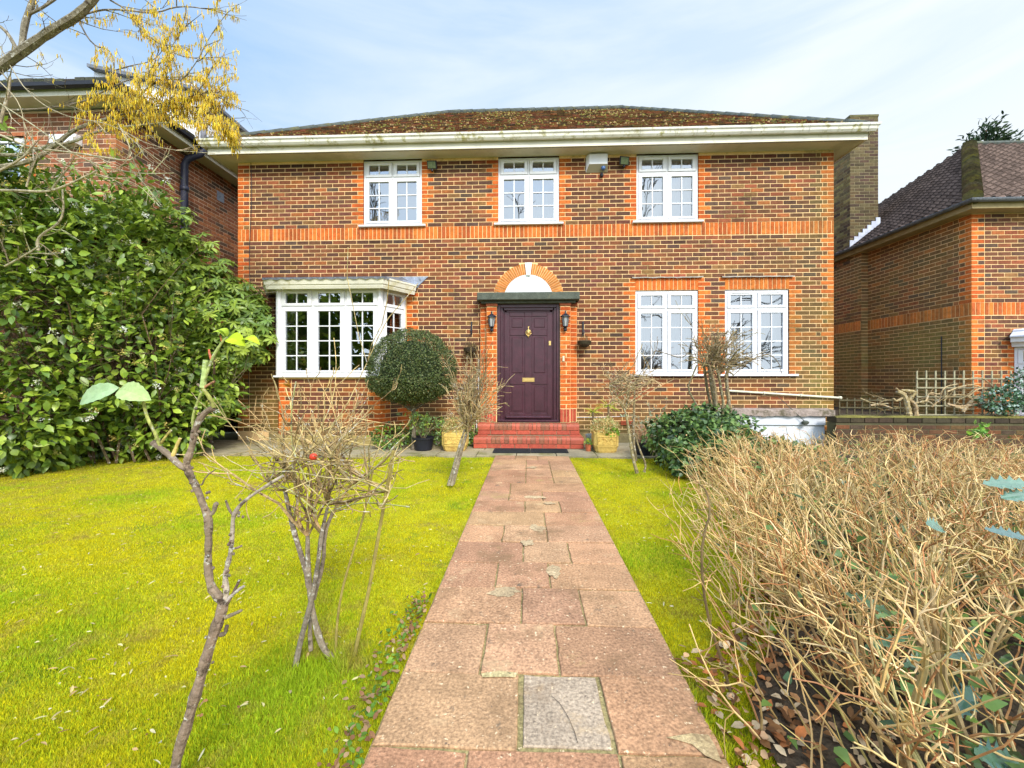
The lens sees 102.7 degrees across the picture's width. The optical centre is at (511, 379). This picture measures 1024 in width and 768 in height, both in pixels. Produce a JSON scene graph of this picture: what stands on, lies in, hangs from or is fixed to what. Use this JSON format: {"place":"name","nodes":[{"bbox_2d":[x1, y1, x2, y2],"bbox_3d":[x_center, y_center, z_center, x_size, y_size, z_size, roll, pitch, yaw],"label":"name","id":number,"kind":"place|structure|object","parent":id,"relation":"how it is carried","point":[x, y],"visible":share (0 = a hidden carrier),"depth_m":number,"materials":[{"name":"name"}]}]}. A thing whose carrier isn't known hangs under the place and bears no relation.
{"place":"outdoors","nodes":[
{"label":"outdoors","id":0,"kind":"place"},
{"bbox_2d":[0,455,788,767],"bbox_3d":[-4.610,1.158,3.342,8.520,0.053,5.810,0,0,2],"label":"lawn","id":1,"kind":"structure","parent":0,"point":[481,463],"depth_m":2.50,"materials":[{"name":"green plant"}]},
{"bbox_2d":[0,116,268,478],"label":"evergreen shrub","id":2,"kind":"object","parent":1,"relation":"on","point":[58,423],"visible":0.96,"depth_m":5.43,"materials":[{"name":"green plant"}]},
{"bbox_2d":[0,0,273,266],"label":"hazel tree","id":3,"kind":"object","parent":1,"relation":"on","point":[16,54],"visible":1,"depth_m":4.77,"materials":[{"name":"yellow plant"}]},
{"bbox_2d":[80,328,283,767],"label":"bare rose bush","id":4,"kind":"object","parent":1,"relation":"on","point":[132,391],"visible":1,"depth_m":1.11,"materials":[{"name":"brown plant"}]},
{"bbox_2d":[176,251,429,666],"bbox_3d":[-0.888,0.336,1.672,1.085,1.693,0.832,0,0,2],"label":"bare rose bush","id":5,"kind":"object","parent":1,"relation":"on","point":[310,616],"visible":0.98,"depth_m":1.67,"materials":[{"name":"brown plant"}]},
{"bbox_2d":[334,467,373,652],"bbox_3d":[-0.663,0.767,1.720,0.168,0.796,0.011,0,0,0],"label":"garden cane","id":6,"kind":"object","parent":1,"relation":"on","point":[342,588],"visible":0.78,"depth_m":1.72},
{"bbox_2d":[353,450,394,655],"bbox_3d":[-0.575,0.722,1.700,0.176,0.855,0.017,0,0,0],"label":"garden cane","id":7,"kind":"object","parent":1,"relation":"on","point":[360,626],"visible":0.93,"depth_m":1.69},
{"bbox_2d":[317,591,431,767],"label":"edge weeds","id":8,"kind":"object","parent":1,"relation":"on","point":[369,712],"visible":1,"depth_m":1.46,"materials":[{"name":"green plant"}]},
{"bbox_2d":[439,331,514,485],"bbox_3d":[-0.395,0.297,4.470,0.859,1.667,1.064,0,0,2],"label":"bare rose bush","id":9,"kind":"object","parent":1,"relation":"on","point":[473,411],"visible":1,"depth_m":4.32,"materials":[{"name":"brown plant"}]},
{"bbox_2d":[178,440,670,458],"bbox_3d":[-1.258,1.153,6.811,8.548,0.053,1.360,0,0,2],"label":"paving strip","id":10,"kind":"object","parent":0,"point":[225,447],"visible":0.39,"depth_m":6.34,"materials":[{"name":"stone"}]},
{"bbox_2d":[3,169,332,442],"bbox_3d":[-5.491,-1.141,6.765,3.670,4.576,3.700,0,0,42],"label":"rhododendron","id":11,"kind":"object","parent":10,"relation":"on","point":[257,321],"visible":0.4,"depth_m":6.68,"materials":[{"name":"green plant"}]},
{"bbox_2d":[365,327,457,449],"bbox_3d":[-1.596,0.149,6.518,1.478,1.962,1.180,0,0,2],"label":"topiary shrub","id":12,"kind":"object","parent":10,"relation":"on","point":[422,371],"visible":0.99,"depth_m":6.21,"materials":[{"name":"green plant"}]},
{"bbox_2d":[397,406,445,450],"bbox_3d":[-1.380,0.784,6.474,0.936,0.692,0.587,0,0,2],"label":"plant pot","id":13,"kind":"object","parent":10,"relation":"on","point":[423,442],"visible":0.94,"depth_m":6.45,"materials":[{"name":"black plastic"}]},
{"bbox_2d":[367,415,477,450],"bbox_3d":[-1.476,0.874,6.933,1.846,0.539,0.844,0,0,-16],"label":"ivy clump","id":14,"kind":"object","parent":10,"relation":"on","point":[437,439],"visible":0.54,"depth_m":6.81,"materials":[{"name":"green plant"}]},
{"bbox_2d":[441,416,471,451],"bbox_3d":[-0.900,0.848,6.589,0.509,0.564,0.533,0,0,2],"label":"stone planter","id":15,"kind":"object","parent":10,"relation":"on","point":[450,440],"visible":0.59,"depth_m":6.39,"materials":[{"name":"beige stone"}]},
{"bbox_2d":[493,448,529,452],"bbox_3d":[-0.001,1.117,6.446,0.580,0.017,0.359,0,0,2],"label":"doormat","id":16,"kind":"object","parent":10,"relation":"on","point":[511,450],"visible":1,"depth_m":6.39,"materials":[{"name":"rubber"}]},
{"bbox_2d":[531,448,568,452],"bbox_3d":[0.585,1.117,6.434,0.577,0.017,0.336,0,0,2],"label":"doormat","id":17,"kind":"object","parent":10,"relation":"on","point":[545,450],"visible":1,"depth_m":6.39,"materials":[{"name":"rubber"}]},
{"bbox_2d":[584,438,591,450],"bbox_3d":[1.208,1.021,6.452,0.147,0.218,0.155,0,0,-41],"label":"plant pot","id":18,"kind":"object","parent":10,"relation":"on","point":[588,445],"visible":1,"depth_m":6.42,"materials":[{"name":"ceramic"}]},
{"bbox_2d":[585,433,592,448],"bbox_3d":[1.290,1.013,6.704,0.178,0.233,0.179,0,0,2],"label":"metal bucket","id":19,"kind":"object","parent":10,"relation":"on","point":[588,435],"visible":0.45,"depth_m":6.64,"materials":[{"name":"grey metal"}]},
{"bbox_2d":[588,415,620,452],"bbox_3d":[1.459,0.845,6.460,0.519,0.571,0.522,0,0,22],"label":"stone planter","id":20,"kind":"object","parent":10,"relation":"on","point":[604,440],"visible":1,"depth_m":6.30,"materials":[{"name":"beige stone"}]},
{"bbox_2d":[584,404,604,423],"bbox_3d":[1.365,0.764,6.899,0.358,0.732,0.427,0,0,37],"label":"cordyline","id":21,"kind":"object","parent":20,"relation":"in","point":[593,412],"visible":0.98,"depth_m":6.90,"materials":[{"name":"yellow plant"}]},
{"bbox_2d":[594,397,621,422],"bbox_3d":[1.626,0.709,6.887,0.438,0.842,0.356,0,0,-25],"label":"cordyline","id":22,"kind":"object","parent":20,"relation":"in","point":[608,408],"visible":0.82,"depth_m":6.88,"materials":[{"name":"green plant"}]},
{"bbox_2d":[620,398,668,455],"bbox_3d":[2.043,0.698,6.104,0.901,0.864,0.760,0,0,42],"label":"plant pot","id":23,"kind":"object","parent":10,"relation":"on","point":[645,452],"visible":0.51,"depth_m":6.12,"materials":[{"name":"black plastic"}]},
{"bbox_2d":[0,0,1023,202],"label":"sky","id":24,"kind":"structure","parent":0,"point":[929,69],"materials":[{"name":"blue"}]},
{"bbox_2d":[361,455,729,767],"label":"path","id":25,"kind":"structure","parent":0,"point":[540,641],"depth_m":1.65,"materials":[{"name":"pink stone"}]},
{"bbox_2d":[106,432,1023,458],"bbox_3d":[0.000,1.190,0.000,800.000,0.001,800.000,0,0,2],"label":"ground","id":26,"kind":"structure","parent":0,"point":[230,435],"depth_m":8.39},
{"bbox_2d":[0,63,247,446],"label":"brick house","id":27,"kind":"structure","parent":26,"relation":"on","point":[208,183],"depth_m":7.15,"materials":[{"name":"brown brick"}]},
{"bbox_2d":[0,138,24,224],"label":"window","id":28,"kind":"structure","parent":27,"relation":"in","point":[17,139],"depth_m":6.74,"materials":[{"name":"white plastic"}]},
{"bbox_2d":[196,105,881,448],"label":"brick house","id":29,"kind":"structure","parent":26,"relation":"on","point":[529,240],"depth_m":7.34,"materials":[{"name":"brown brick"}]},
{"bbox_2d":[213,347,237,431],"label":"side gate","id":30,"kind":"structure","parent":29,"relation":"attached to","point":[234,424],"depth_m":8.54,"materials":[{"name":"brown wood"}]},
{"bbox_2d":[281,288,376,374],"bbox_3d":[-3.145,-0.820,7.079,1.770,1.500,0.084,0,0,2],"label":"window","id":31,"kind":"structure","parent":29,"relation":"in","point":[313,307],"depth_m":7.05,"materials":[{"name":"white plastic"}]},
{"bbox_2d":[358,160,425,227],"bbox_3d":[-2.188,-3.401,7.523,1.233,1.228,0.145,0,0,2],"label":"window","id":32,"kind":"structure","parent":29,"relation":"in","point":[393,178],"depth_m":7.52,"materials":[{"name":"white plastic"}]},
{"bbox_2d":[383,289,404,351],"bbox_3d":[-2.113,-0.820,7.273,0.084,1.500,0.520,0,0,35],"label":"window","id":33,"kind":"structure","parent":29,"relation":"in","point":[390,308],"depth_m":7.25,"materials":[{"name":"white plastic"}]},
{"bbox_2d":[462,321,476,357],"bbox_3d":[-0.739,-0.697,7.275,0.315,0.704,0.304,0,0,40],"label":"hanging basket","id":34,"kind":"object","parent":29,"relation":"attached to","point":[470,350],"visible":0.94,"depth_m":7.22,"materials":[{"name":"black paint"}]},
{"bbox_2d":[505,312,551,418],"bbox_3d":[0.295,-0.250,7.386,0.860,1.930,0.095,0,0,2],"label":"door","id":35,"kind":"structure","parent":29,"relation":"in","point":[528,335],"depth_m":7.38,"materials":[{"name":"purple wood"}]},
{"bbox_2d":[494,157,563,225],"bbox_3d":[0.300,-3.401,7.423,1.251,1.228,0.145,0,0,2],"label":"window","id":36,"kind":"structure","parent":29,"relation":"in","point":[543,175],"depth_m":7.42,"materials":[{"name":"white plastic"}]},
{"bbox_2d":[577,321,590,347],"bbox_3d":[1.270,-0.799,7.199,0.252,0.477,0.252,0,0,-44],"label":"hanging basket","id":37,"kind":"object","parent":29,"relation":"attached to","point":[584,343],"visible":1,"depth_m":7.14,"materials":[{"name":"black paint"}]},
{"bbox_2d":[630,291,703,375],"bbox_3d":[2.762,-0.820,7.320,1.306,1.526,0.155,0,0,2],"label":"window","id":38,"kind":"structure","parent":29,"relation":"in","point":[665,309],"depth_m":7.32,"materials":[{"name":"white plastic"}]},
{"bbox_2d":[632,154,703,223],"bbox_3d":[2.772,-3.401,7.325,1.239,1.228,0.145,0,0,2],"label":"window","id":39,"kind":"structure","parent":29,"relation":"in","point":[666,173],"depth_m":7.32,"materials":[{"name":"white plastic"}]},
{"bbox_2d":[721,290,798,375],"bbox_3d":[4.333,-0.820,7.257,1.367,1.526,0.155,0,0,2],"label":"window","id":40,"kind":"structure","parent":29,"relation":"in","point":[755,308],"depth_m":7.25,"materials":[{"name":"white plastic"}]},
{"bbox_2d":[711,415,825,447],"bbox_3d":[4.450,0.905,7.167,1.920,0.550,0.150,0,0,2],"label":"basement door","id":41,"kind":"structure","parent":26,"relation":"on","point":[816,424],"depth_m":7.09,"materials":[{"name":"white paint"}]},
{"bbox_2d":[826,415,1023,452],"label":"garden wall","id":42,"kind":"structure","parent":26,"relation":"on","point":[1003,428],"depth_m":6.63,"materials":[{"name":"brick"}]},
{"bbox_2d":[834,114,1023,415],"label":"brick house","id":43,"kind":"structure","parent":26,"relation":"on","point":[929,271],"depth_m":8.26,"materials":[{"name":"brick"}]},
{"bbox_2d":[1014,347,1023,415],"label":"window","id":44,"kind":"structure","parent":43,"relation":"in","point":[1018,351],"depth_m":7.17,"materials":[{"name":"white plastic"}]},
{"bbox_2d":[948,110,1023,153],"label":"conifer tree","id":45,"kind":"object","parent":26,"relation":"on","point":[990,135],"visible":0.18,"depth_m":20.58,"materials":[{"name":"green plant"}]},
{"bbox_2d":[570,458,784,767],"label":"lawn","id":46,"kind":"structure","parent":0,"point":[645,577],"depth_m":2.74,"materials":[{"name":"green plant"}]},
{"bbox_2d":[0,458,788,767],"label":"fallen leaves","id":47,"kind":"object","parent":46,"relation":"on","point":[199,715],"visible":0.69,"depth_m":1.65,"materials":[{"name":"brown plant"}]},
{"bbox_2d":[592,336,673,473],"bbox_3d":[1.436,0.314,5.028,0.990,1.649,0.912,0,0,2],"label":"bare rose bush","id":48,"kind":"object","parent":46,"relation":"on","point":[624,377],"visible":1,"depth_m":4.93,"materials":[{"name":"brown plant"}]},
{"bbox_2d":[688,474,735,705],"bbox_3d":[0.715,0.772,1.457,0.175,0.847,0.106,0,0,2],"label":"bare sapling","id":49,"kind":"object","parent":46,"relation":"on","point":[704,596],"visible":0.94,"depth_m":1.45,"materials":[{"name":"brown plant"}]},
{"bbox_2d":[834,407,939,415],"bbox_3d":[10.094,0.910,9.664,8.600,0.440,5.880,0,0,2],"label":"raised bed","id":50,"kind":"object","parent":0,"point":[850,411],"depth_m":8.67,"materials":[{"name":"brown brick"}]},
{"bbox_2d":[838,398,915,415],"bbox_3d":[6.475,0.508,7.247,1.353,0.363,0.028,0,0,2],"label":"trellis","id":51,"kind":"object","parent":50,"relation":"on","point":[862,407],"visible":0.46,"depth_m":7.25,"materials":[{"name":"brown wood"}]},
{"bbox_2d":[859,388,933,415],"bbox_3d":[6.535,0.417,7.006,1.171,0.616,0.425,0,0,15],"label":"gnarled vine","id":52,"kind":"object","parent":50,"relation":"on","point":[905,399],"visible":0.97,"depth_m":6.92,"materials":[{"name":"beige plant"}]},
{"bbox_2d":[916,370,1012,415],"bbox_3d":[7.776,0.258,7.045,1.590,0.824,0.028,0,0,2],"label":"trellis","id":53,"kind":"object","parent":50,"relation":"on","point":[935,378],"visible":0.52,"depth_m":7.04,"materials":[{"name":"brown wood"}]},
{"bbox_2d":[917,377,1022,415],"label":"gnarled vine","id":54,"kind":"object","parent":53,"relation":"attached to","point":[963,408],"visible":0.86,"depth_m":6.94,"materials":[{"name":"brown plant"}]},
{"bbox_2d":[973,367,1023,416],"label":"holly bush","id":55,"kind":"object","parent":50,"relation":"on","point":[1018,396],"visible":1,"depth_m":6.69,"materials":[{"name":"green plant"}]},
{"bbox_2d":[751,452,1023,767],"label":"soil bed","id":56,"kind":"object","parent":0,"point":[798,757],"visible":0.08,"depth_m":1.43,"materials":[{"name":"black soil"}]},
{"bbox_2d":[657,300,781,440],"bbox_3d":[2.766,-0.040,5.523,1.576,2.029,0.923,0,0,-23],"label":"bare tree","id":57,"kind":"object","parent":56,"relation":"on","point":[713,358],"visible":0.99,"depth_m":5.50,"materials":[{"name":"brown plant"}]},
{"bbox_2d":[640,402,834,492],"bbox_3d":[2.560,0.732,4.948,1.716,0.876,2.342,0,0,2],"label":"ivy bush","id":58,"kind":"object","parent":56,"relation":"on","point":[681,423],"visible":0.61,"depth_m":5.05,"materials":[{"name":"green plant"}]},
{"bbox_2d":[647,425,1023,767],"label":"bare hedge","id":59,"kind":"object","parent":56,"relation":"on","point":[930,625],"visible":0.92,"depth_m":1.63,"materials":[{"name":"beige plant"}]},
{"bbox_2d":[846,525,1023,767],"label":"holly sprig","id":60,"kind":"object","parent":59,"relation":"attached to","point":[993,760],"visible":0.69,"depth_m":1.21,"materials":[{"name":"green plant"}]},
{"bbox_2d":[926,475,1023,532],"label":"holly sprig","id":61,"kind":"object","parent":59,"relation":"attached to","point":[1009,482],"visible":1,"depth_m":1.52,"materials":[{"name":"green plant"}]},
{"bbox_2d":[966,420,991,438],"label":"holly sprig","id":62,"kind":"object","parent":59,"relation":"attached to","point":[982,430],"visible":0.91,"depth_m":4.20,"materials":[{"name":"green plant"}]},
{"bbox_2d":[674,477,1019,767],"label":"leaf litter","id":63,"kind":"object","parent":56,"relation":"on","point":[776,730],"visible":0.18,"depth_m":1.39,"materials":[{"name":"brown plant"}]},
{"bbox_2d":[695,430,1023,767],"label":"ivy ground cover","id":64,"kind":"object","parent":56,"relation":"on","point":[843,754],"visible":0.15,"depth_m":1.47,"materials":[{"name":"green plant"}]}
]}

